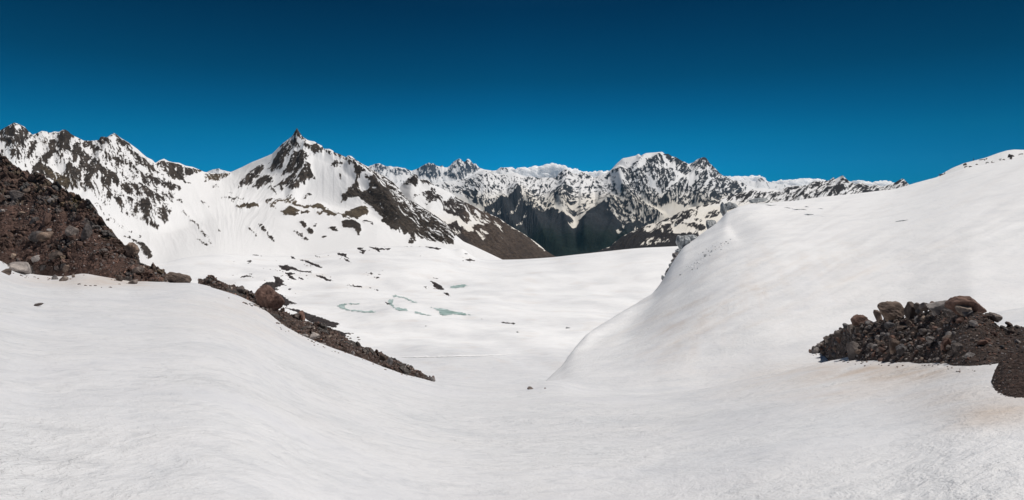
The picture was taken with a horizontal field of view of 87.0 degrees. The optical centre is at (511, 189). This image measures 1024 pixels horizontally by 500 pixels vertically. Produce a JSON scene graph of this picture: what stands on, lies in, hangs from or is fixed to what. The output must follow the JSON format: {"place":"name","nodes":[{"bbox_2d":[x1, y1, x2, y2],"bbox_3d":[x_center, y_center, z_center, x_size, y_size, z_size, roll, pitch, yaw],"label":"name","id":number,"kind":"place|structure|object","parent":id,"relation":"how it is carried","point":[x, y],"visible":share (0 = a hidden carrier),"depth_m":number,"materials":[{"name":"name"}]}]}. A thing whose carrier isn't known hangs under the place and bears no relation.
{"place":"outdoors","nodes":[
{"label":"outdoors","id":0,"kind":"place"},
{"bbox_2d":[0,154,166,281],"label":"scree slope","id":1,"kind":"structure","parent":0,"point":[55,189],"depth_m":56.34,"materials":[{"name":"brown stone"}]},
{"bbox_2d":[9,190,24,200],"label":"boulder","id":2,"kind":"object","parent":1,"relation":"on","point":[15,195],"visible":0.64,"depth_m":63.34,"materials":[{"name":"grey stone"}]},
{"bbox_2d":[22,188,30,193],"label":"rock","id":3,"kind":"object","parent":1,"relation":"on","point":[27,190],"visible":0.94,"depth_m":63.90,"materials":[{"name":"grey stone"}]},
{"bbox_2d":[25,249,32,254],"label":"rock","id":4,"kind":"object","parent":1,"relation":"on","point":[28,251],"visible":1,"depth_m":54.85,"materials":[{"name":"stone"}]},
{"bbox_2d":[29,217,39,224],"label":"boulder","id":5,"kind":"object","parent":1,"relation":"on","point":[33,220],"visible":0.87,"depth_m":58.48,"materials":[{"name":"grey stone"}]},
{"bbox_2d":[28,231,42,241],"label":"boulder","id":6,"kind":"object","parent":1,"relation":"on","point":[32,237],"visible":0.57,"depth_m":55.98,"materials":[{"name":"grey stone"}]},
{"bbox_2d":[31,255,39,262],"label":"boulder","id":7,"kind":"object","parent":1,"relation":"on","point":[36,258],"visible":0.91,"depth_m":53.80,"materials":[{"name":"grey stone"}]},
{"bbox_2d":[36,232,53,241],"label":"boulder","id":8,"kind":"object","parent":1,"relation":"on","point":[42,236],"visible":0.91,"depth_m":55.50,"materials":[{"name":"stone"}]},
{"bbox_2d":[42,213,51,226],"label":"boulder","id":9,"kind":"object","parent":1,"relation":"on","point":[46,220],"visible":0.95,"depth_m":57.79,"materials":[{"name":"stone"}]},
{"bbox_2d":[48,250,62,259],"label":"boulder","id":10,"kind":"object","parent":1,"relation":"on","point":[55,254],"visible":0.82,"depth_m":52.56,"materials":[{"name":"stone"}]},
{"bbox_2d":[62,265,69,271],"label":"boulder","id":11,"kind":"object","parent":1,"relation":"on","point":[65,268],"visible":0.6,"depth_m":51.34,"materials":[{"name":"stone"}]},
{"bbox_2d":[65,225,78,235],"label":"boulder","id":12,"kind":"object","parent":1,"relation":"on","point":[70,230],"visible":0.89,"depth_m":54.51,"materials":[{"name":"grey stone"}]},
{"bbox_2d":[0,161,167,281],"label":"scree","id":13,"kind":"structure","parent":1,"relation":"on","point":[76,239],"depth_m":54.76,"materials":[{"name":"stone"}]},
{"bbox_2d":[81,224,92,241],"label":"boulder","id":14,"kind":"object","parent":1,"relation":"on","point":[86,232],"visible":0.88,"depth_m":53.62,"materials":[{"name":"grey stone"}]},
{"bbox_2d":[125,242,139,257],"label":"boulder","id":15,"kind":"object","parent":1,"relation":"on","point":[132,248],"visible":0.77,"depth_m":52.35,"materials":[{"name":"stone"}]},
{"bbox_2d":[132,266,143,274],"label":"boulder","id":16,"kind":"object","parent":1,"relation":"on","point":[138,270],"visible":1,"depth_m":48.96,"materials":[{"name":"stone"}]},
{"bbox_2d":[0,123,501,263],"bbox_3d":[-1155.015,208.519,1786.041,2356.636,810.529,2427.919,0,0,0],"label":"pyramid mountain","id":17,"kind":"structure","parent":0,"point":[297,193],"depth_m":1158.77,"materials":[{"name":"white snow"}]},
{"bbox_2d":[146,246,678,383],"bbox_3d":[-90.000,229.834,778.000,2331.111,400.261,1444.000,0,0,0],"label":"snow basin","id":18,"kind":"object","parent":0,"point":[542,304],"visible":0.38,"depth_m":374.58,"materials":[{"name":"white snow"}]},
{"bbox_2d":[259,282,296,306],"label":"rock outcrop","id":19,"kind":"object","parent":18,"relation":"on","point":[274,285],"visible":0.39,"depth_m":429.69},
{"bbox_2d":[273,276,286,285],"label":"rock outcrop","id":20,"kind":"object","parent":18,"relation":"on","point":[278,280],"visible":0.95,"depth_m":473.64,"materials":[{"name":"grey stone"}]},
{"bbox_2d":[285,272,295,279],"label":"rock outcrop","id":21,"kind":"object","parent":18,"relation":"on","point":[289,274],"visible":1,"depth_m":507.75,"materials":[{"name":"grey stone"}]},
{"bbox_2d":[278,265,310,272],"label":"rock outcrop","id":22,"kind":"object","parent":18,"relation":"on","point":[286,267],"visible":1,"depth_m":559.51,"materials":[{"name":"grey stone"}]},
{"bbox_2d":[301,260,321,267],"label":"rock outcrop","id":23,"kind":"object","parent":18,"relation":"on","point":[311,263],"visible":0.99,"depth_m":600.56,"materials":[{"name":"grey stone"}]},
{"bbox_2d":[285,307,338,327],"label":"rubble patch","id":24,"kind":"object","parent":18,"relation":"on","point":[311,318],"visible":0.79,"depth_m":248.83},
{"bbox_2d":[316,275,330,280],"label":"rock outcrop","id":25,"kind":"object","parent":18,"relation":"on","point":[324,278],"visible":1,"depth_m":490.31,"materials":[{"name":"grey stone"}]},
{"bbox_2d":[331,328,353,336],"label":"rubble patch","id":26,"kind":"object","parent":18,"relation":"on","point":[342,333],"visible":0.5,"depth_m":190.96,"materials":[{"name":"stone"}]},
{"bbox_2d":[338,303,373,312],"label":"thaw pool","id":27,"kind":"structure","parent":18,"relation":"on","point":[342,306],"depth_m":291.69,"materials":[{"name":"liquid"}]},
{"bbox_2d":[370,247,390,251],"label":"rock outcrop","id":28,"kind":"object","parent":18,"relation":"on","point":[377,249],"visible":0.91,"depth_m":723.74,"materials":[{"name":"grey stone"}]},
{"bbox_2d":[388,299,407,310],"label":"thaw pool","id":29,"kind":"structure","parent":18,"relation":"on","point":[392,305],"depth_m":275.65,"materials":[{"name":"liquid"}]},
{"bbox_2d":[430,281,443,289],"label":"rock outcrop","id":30,"kind":"object","parent":18,"relation":"on","point":[437,286],"visible":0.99,"depth_m":453.73,"materials":[{"name":"grey stone"}]},
{"bbox_2d":[431,307,469,314],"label":"thaw pool","id":31,"kind":"structure","parent":18,"relation":"on","point":[443,311],"depth_m":262.40,"materials":[{"name":"liquid"}]},
{"bbox_2d":[450,284,467,288],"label":"thaw pool","id":32,"kind":"structure","parent":18,"relation":"on","point":[458,286],"depth_m":454.16,"materials":[{"name":"liquid"}]},
{"bbox_2d":[402,353,527,357],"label":"crevasse","id":33,"kind":"structure","parent":18,"relation":"on","point":[455,356],"depth_m":135.47,"materials":[{"name":"white"}]},
{"bbox_2d":[400,174,555,259],"bbox_3d":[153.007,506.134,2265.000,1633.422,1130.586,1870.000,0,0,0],"label":"valley ridge","id":34,"kind":"structure","parent":0,"point":[468,223],"depth_m":1795.79,"materials":[{"name":"brown stone"}]},
{"bbox_2d":[208,159,798,190],"bbox_3d":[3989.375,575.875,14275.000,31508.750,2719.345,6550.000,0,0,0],"label":"range","id":35,"kind":"structure","parent":0,"point":[457,169],"depth_m":13024.37,"materials":[{"name":"white snow"}]},
{"bbox_2d":[0,157,1023,499],"bbox_3d":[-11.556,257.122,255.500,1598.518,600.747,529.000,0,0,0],"label":"snowfield","id":36,"kind":"structure","parent":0,"point":[710,377],"depth_m":11.71,"materials":[{"name":"white snow"}]},
{"bbox_2d":[1,269,11,274],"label":"boulder","id":37,"kind":"object","parent":36,"relation":"on","point":[7,271],"visible":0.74,"depth_m":33.05,"materials":[{"name":"stone"}]},
{"bbox_2d":[9,262,31,274],"bbox_3d":[-37.810,6.068,41.551,1.268,1.066,2.073,0,0,-39],"label":"boulder","id":38,"kind":"object","parent":36,"relation":"on","point":[24,268],"visible":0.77,"depth_m":41.12,"materials":[{"name":"beige stone"}]},
{"bbox_2d":[59,276,68,280],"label":"boulder","id":39,"kind":"object","parent":36,"relation":"on","point":[64,278],"visible":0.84,"depth_m":36.84,"materials":[{"name":"stone"}]},
{"bbox_2d":[116,275,122,280],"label":"boulder","id":40,"kind":"object","parent":36,"relation":"on","point":[119,277],"visible":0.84,"depth_m":41.09,"materials":[{"name":"stone"}]},
{"bbox_2d":[128,279,137,283],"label":"boulder","id":41,"kind":"object","parent":36,"relation":"on","point":[134,281],"visible":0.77,"depth_m":39.70,"materials":[{"name":"brown stone"}]},
{"bbox_2d":[165,272,191,282],"bbox_3d":[-27.185,7.159,44.008,1.399,1.098,2.124,0,0,21],"label":"boulder","id":42,"kind":"object","parent":36,"relation":"on","point":[172,277],"visible":0.94,"depth_m":43.49,"materials":[{"name":"brown stone"}]},
{"bbox_2d":[198,275,431,379],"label":"moraine ridge","id":43,"kind":"structure","parent":36,"relation":"on","point":[281,315],"depth_m":39.05,"materials":[{"name":"brown stone"}]},
{"bbox_2d":[236,286,244,293],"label":"boulder","id":44,"kind":"object","parent":43,"relation":"on","point":[240,289],"visible":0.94,"depth_m":44.52,"materials":[{"name":"stone"}]},
{"bbox_2d":[254,285,284,310],"bbox_3d":[-18.071,8.113,40.375,2.103,2.076,1.779,0,0,-7],"label":"boulder","id":45,"kind":"object","parent":43,"relation":"on","point":[268,296],"visible":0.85,"depth_m":39.89,"materials":[{"name":"brown stone"}]},
{"bbox_2d":[293,313,299,319],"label":"boulder","id":46,"kind":"object","parent":43,"relation":"on","point":[296,315],"visible":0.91,"depth_m":41.14,"materials":[{"name":"grey stone"}]},
{"bbox_2d":[299,310,304,319],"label":"boulder","id":47,"kind":"object","parent":43,"relation":"on","point":[302,315],"visible":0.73,"depth_m":41.40,"materials":[{"name":"brown stone"}]},
{"bbox_2d":[309,333,319,338],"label":"boulder","id":48,"kind":"object","parent":43,"relation":"on","point":[314,335],"visible":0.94,"depth_m":37.73,"materials":[{"name":"grey stone"}]},
{"bbox_2d":[198,275,434,381],"bbox_3d":[-17.620,10.295,41.197,26.125,5.762,5.040,0,0,26],"label":"rubble","id":49,"kind":"object","parent":43,"relation":"on","point":[415,370],"visible":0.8,"depth_m":38.97,"materials":[{"name":"stone"}]},
{"bbox_2d":[379,354,386,360],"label":"boulder","id":50,"kind":"object","parent":43,"relation":"on","point":[383,357],"visible":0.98,"depth_m":38.48,"materials":[{"name":"brown stone"}]},
{"bbox_2d":[386,358,392,364],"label":"boulder","id":51,"kind":"object","parent":43,"relation":"on","point":[390,361],"visible":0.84,"depth_m":37.77,"materials":[{"name":"grey stone"}]},
{"bbox_2d":[676,235,690,248],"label":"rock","id":52,"kind":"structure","parent":36,"relation":"on","point":[682,241],"depth_m":134.59,"materials":[{"name":"grey stone"}]},
{"bbox_2d":[685,235,696,241],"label":"ice block","id":53,"kind":"structure","parent":36,"relation":"on","point":[692,237],"depth_m":138.42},
{"bbox_2d":[706,220,715,228],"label":"rock","id":54,"kind":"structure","parent":36,"relation":"on","point":[710,223],"depth_m":153.25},
{"bbox_2d":[720,202,726,215],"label":"rock","id":55,"kind":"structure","parent":36,"relation":"on","point":[723,209],"depth_m":162.21,"materials":[{"name":"grey stone"}]},
{"bbox_2d":[725,202,737,210],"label":"rock","id":56,"kind":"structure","parent":36,"relation":"on","point":[730,205],"depth_m":165.06,"materials":[{"name":"grey stone"}]},
{"bbox_2d":[749,197,767,202],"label":"rock","id":57,"kind":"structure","parent":36,"relation":"on","point":[757,200],"depth_m":178.01,"materials":[{"name":"grey stone"}]},
{"bbox_2d":[819,311,1023,365],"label":"rubble heap","id":58,"kind":"object","parent":36,"relation":"on","point":[974,358],"visible":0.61,"depth_m":13.56,"materials":[{"name":"brown stone"}]},
{"bbox_2d":[812,347,819,353],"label":"rock","id":59,"kind":"object","parent":58,"relation":"on","point":[815,350],"visible":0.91,"depth_m":45.27,"materials":[{"name":"grey stone"}]},
{"bbox_2d":[834,329,841,338],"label":"boulder","id":60,"kind":"object","parent":58,"relation":"on","point":[838,333],"visible":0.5,"depth_m":30.08,"materials":[{"name":"grey stone"}]},
{"bbox_2d":[847,324,852,333],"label":"boulder","id":61,"kind":"object","parent":58,"relation":"on","point":[850,327],"visible":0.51,"depth_m":22.56,"materials":[{"name":"grey stone"}]},
{"bbox_2d":[846,341,858,359],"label":"boulder","id":62,"kind":"object","parent":58,"relation":"on","point":[852,346],"visible":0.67,"depth_m":19.90,"materials":[{"name":"grey stone"}]},
{"bbox_2d":[850,314,868,325],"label":"boulder","id":63,"kind":"object","parent":58,"relation":"on","point":[856,319],"visible":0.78,"depth_m":21.76,"materials":[{"name":"brown stone"}]},
{"bbox_2d":[873,310,881,321],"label":"boulder","id":64,"kind":"object","parent":58,"relation":"on","point":[877,315],"visible":0.86,"depth_m":20.09,"materials":[{"name":"grey stone"}]},
{"bbox_2d":[878,347,885,352],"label":"rock","id":65,"kind":"object","parent":58,"relation":"on","point":[882,350],"visible":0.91,"depth_m":17.23,"materials":[{"name":"stone"}]},
{"bbox_2d":[884,322,894,328],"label":"boulder","id":66,"kind":"object","parent":58,"relation":"on","point":[889,325],"visible":0.75,"depth_m":18.43,"materials":[{"name":"grey stone"}]},
{"bbox_2d":[877,301,903,321],"bbox_3d":[13.437,4.332,19.123,0.831,0.794,0.945,0,0,36],"label":"boulder","id":67,"kind":"object","parent":58,"relation":"on","point":[889,310],"visible":0.86,"depth_m":18.85,"materials":[{"name":"brown stone"}]},
{"bbox_2d":[889,338,899,353],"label":"boulder","id":68,"kind":"object","parent":58,"relation":"on","point":[893,343],"visible":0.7,"depth_m":16.42,"materials":[{"name":"brown stone"}]},
{"bbox_2d":[895,321,904,328],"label":"boulder","id":69,"kind":"object","parent":58,"relation":"on","point":[899,323],"visible":0.43,"depth_m":17.81,"materials":[{"name":"grey stone"}]},
{"bbox_2d":[895,344,907,355],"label":"boulder","id":70,"kind":"object","parent":58,"relation":"on","point":[901,349],"visible":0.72,"depth_m":15.81,"materials":[{"name":"grey stone"}]},
{"bbox_2d":[897,326,905,330],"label":"rock","id":71,"kind":"object","parent":58,"relation":"on","point":[900,328],"visible":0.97,"depth_m":17.45,"materials":[{"name":"stone"}]},
{"bbox_2d":[903,301,916,320],"bbox_3d":[13.171,4.120,17.813,0.333,0.891,0.390,0,0,3],"label":"boulder","id":72,"kind":"object","parent":58,"relation":"on","point":[909,311],"visible":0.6,"depth_m":17.73,"materials":[{"name":"grey stone"}]},
{"bbox_2d":[809,310,1023,365],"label":"rubble","id":73,"kind":"object","parent":58,"relation":"on","point":[937,340],"visible":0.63,"depth_m":14.43,"materials":[{"name":"stone"}]},
{"bbox_2d":[913,326,921,332],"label":"rock","id":74,"kind":"object","parent":58,"relation":"on","point":[916,328],"visible":0.69,"depth_m":16.12,"materials":[{"name":"grey stone"}]},
{"bbox_2d":[914,302,921,311],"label":"boulder","id":75,"kind":"object","parent":58,"relation":"on","point":[916,305],"visible":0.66,"depth_m":17.51,"materials":[{"name":"grey stone"}]},
{"bbox_2d":[919,328,926,335],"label":"rock","id":76,"kind":"object","parent":58,"relation":"on","point":[923,331],"visible":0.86,"depth_m":15.41,"materials":[{"name":"grey stone"}]},
{"bbox_2d":[919,302,928,310],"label":"boulder","id":77,"kind":"object","parent":58,"relation":"on","point":[922,306],"visible":0.84,"depth_m":16.89,"materials":[{"name":"grey stone"}]},
{"bbox_2d":[927,340,933,345],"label":"rock","id":78,"kind":"object","parent":58,"relation":"on","point":[930,342],"visible":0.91,"depth_m":14.31,"materials":[{"name":"grey stone"}]},
{"bbox_2d":[926,300,952,315],"bbox_3d":[12.668,3.481,15.948,0.679,0.415,0.724,-7,5,-43],"label":"boulder","id":79,"kind":"object","parent":58,"relation":"on","point":[937,307],"visible":0.66,"depth_m":15.83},
{"bbox_2d":[940,338,951,354],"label":"boulder","id":80,"kind":"object","parent":58,"relation":"on","point":[945,342],"visible":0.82,"depth_m":12.91,"materials":[{"name":"brown stone"}]},
{"bbox_2d":[952,342,961,351],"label":"boulder","id":81,"kind":"object","parent":58,"relation":"on","point":[955,347],"visible":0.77,"depth_m":12.14,"materials":[{"name":"grey stone"}]},
{"bbox_2d":[956,317,963,323],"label":"rock","id":82,"kind":"object","parent":58,"relation":"on","point":[959,320],"visible":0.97,"depth_m":13.51,"materials":[{"name":"brown stone"}]},
{"bbox_2d":[955,304,971,316],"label":"boulder","id":83,"kind":"object","parent":58,"relation":"on","point":[960,309],"visible":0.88,"depth_m":13.71,"materials":[{"name":"grey stone"}]},
{"bbox_2d":[944,296,986,315],"bbox_3d":[11.739,3.030,13.994,0.707,0.574,0.830,9,-14,-36],"label":"boulder","id":84,"kind":"object","parent":58,"relation":"on","point":[972,303],"visible":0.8,"depth_m":13.81,"materials":[{"name":"brown stone"}]},
{"bbox_2d":[962,311,973,316],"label":"rock","id":85,"kind":"object","parent":58,"relation":"on","point":[966,314],"visible":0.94,"depth_m":13.60,"materials":[{"name":"grey stone"}]},
{"bbox_2d":[965,352,975,358],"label":"boulder","id":86,"kind":"object","parent":58,"relation":"on","point":[968,354],"visible":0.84,"depth_m":11.17,"materials":[{"name":"grey stone"}]},
{"bbox_2d":[969,320,978,325],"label":"rock","id":87,"kind":"object","parent":58,"relation":"on","point":[973,322],"visible":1,"depth_m":12.70,"materials":[{"name":"grey stone"}]},
{"bbox_2d":[977,340,987,344],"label":"rock","id":88,"kind":"object","parent":58,"relation":"on","point":[981,342],"visible":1,"depth_m":11.42,"materials":[{"name":"brown stone"}]},
{"bbox_2d":[989,312,1002,322],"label":"boulder","id":89,"kind":"object","parent":58,"relation":"on","point":[997,318],"visible":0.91,"depth_m":13.15,"materials":[{"name":"grey stone"}]},
{"bbox_2d":[991,348,1023,397],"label":"earth mound","id":90,"kind":"object","parent":36,"relation":"on","point":[1003,372],"visible":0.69,"depth_m":7.89,"materials":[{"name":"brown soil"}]},
{"bbox_2d":[0,0,1023,183],"label":"sky","id":91,"kind":"structure","parent":0,"point":[913,91],"materials":[{"name":"blue"}]},
{"bbox_2d":[513,163,581,177],"bbox_3d":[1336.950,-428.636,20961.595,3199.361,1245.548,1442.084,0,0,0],"label":"cloud","id":92,"kind":"structure","parent":0,"point":[552,170],"depth_m":20609.40,"materials":[{"name":"white"}]},
{"bbox_2d":[432,152,756,256],"bbox_3d":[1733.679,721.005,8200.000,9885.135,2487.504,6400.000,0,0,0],"label":"valley massif","id":93,"kind":"structure","parent":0,"point":[565,212],"depth_m":5978.41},
{"bbox_2d":[582,170,608,177],"bbox_3d":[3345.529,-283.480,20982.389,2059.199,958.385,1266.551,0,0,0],"label":"cloud","id":94,"kind":"structure","parent":0,"point":[594,174],"depth_m":20677.02,"materials":[{"name":"white"}]},
{"bbox_2d":[728,175,766,181],"bbox_3d":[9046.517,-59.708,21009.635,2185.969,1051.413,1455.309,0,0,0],"label":"cloud","id":95,"kind":"structure","parent":0,"point":[749,178],"depth_m":20822.27,"materials":[{"name":"white"}]},
{"bbox_2d":[594,176,909,252],"bbox_3d":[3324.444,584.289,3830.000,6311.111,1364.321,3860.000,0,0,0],"label":"valley hill","id":96,"kind":"structure","parent":0,"point":[687,221],"depth_m":2863.37,"materials":[{"name":"white snow"}]},
{"bbox_2d":[772,178,828,185],"bbox_3d":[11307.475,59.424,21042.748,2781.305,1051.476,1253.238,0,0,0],"label":"cloud","id":97,"kind":"structure","parent":0,"point":[802,181],"depth_m":20712.35,"materials":[{"name":"white"}]},
{"bbox_2d":[851,180,874,185],"bbox_3d":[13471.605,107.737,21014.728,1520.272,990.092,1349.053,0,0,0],"label":"cloud","id":98,"kind":"structure","parent":0,"point":[868,183],"depth_m":20682.33,"materials":[{"name":"white"}]},
{"bbox_2d":[872,180,892,185],"bbox_3d":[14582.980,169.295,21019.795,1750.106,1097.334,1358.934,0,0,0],"label":"cloud","id":99,"kind":"structure","parent":0,"point":[883,183],"depth_m":20718.54,"materials":[{"name":"white"}]},
{"bbox_2d":[938,150,1023,176],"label":"snow ridge","id":100,"kind":"structure","parent":0,"point":[995,158],"depth_m":264.35,"materials":[{"name":"white snow"}]}
]}

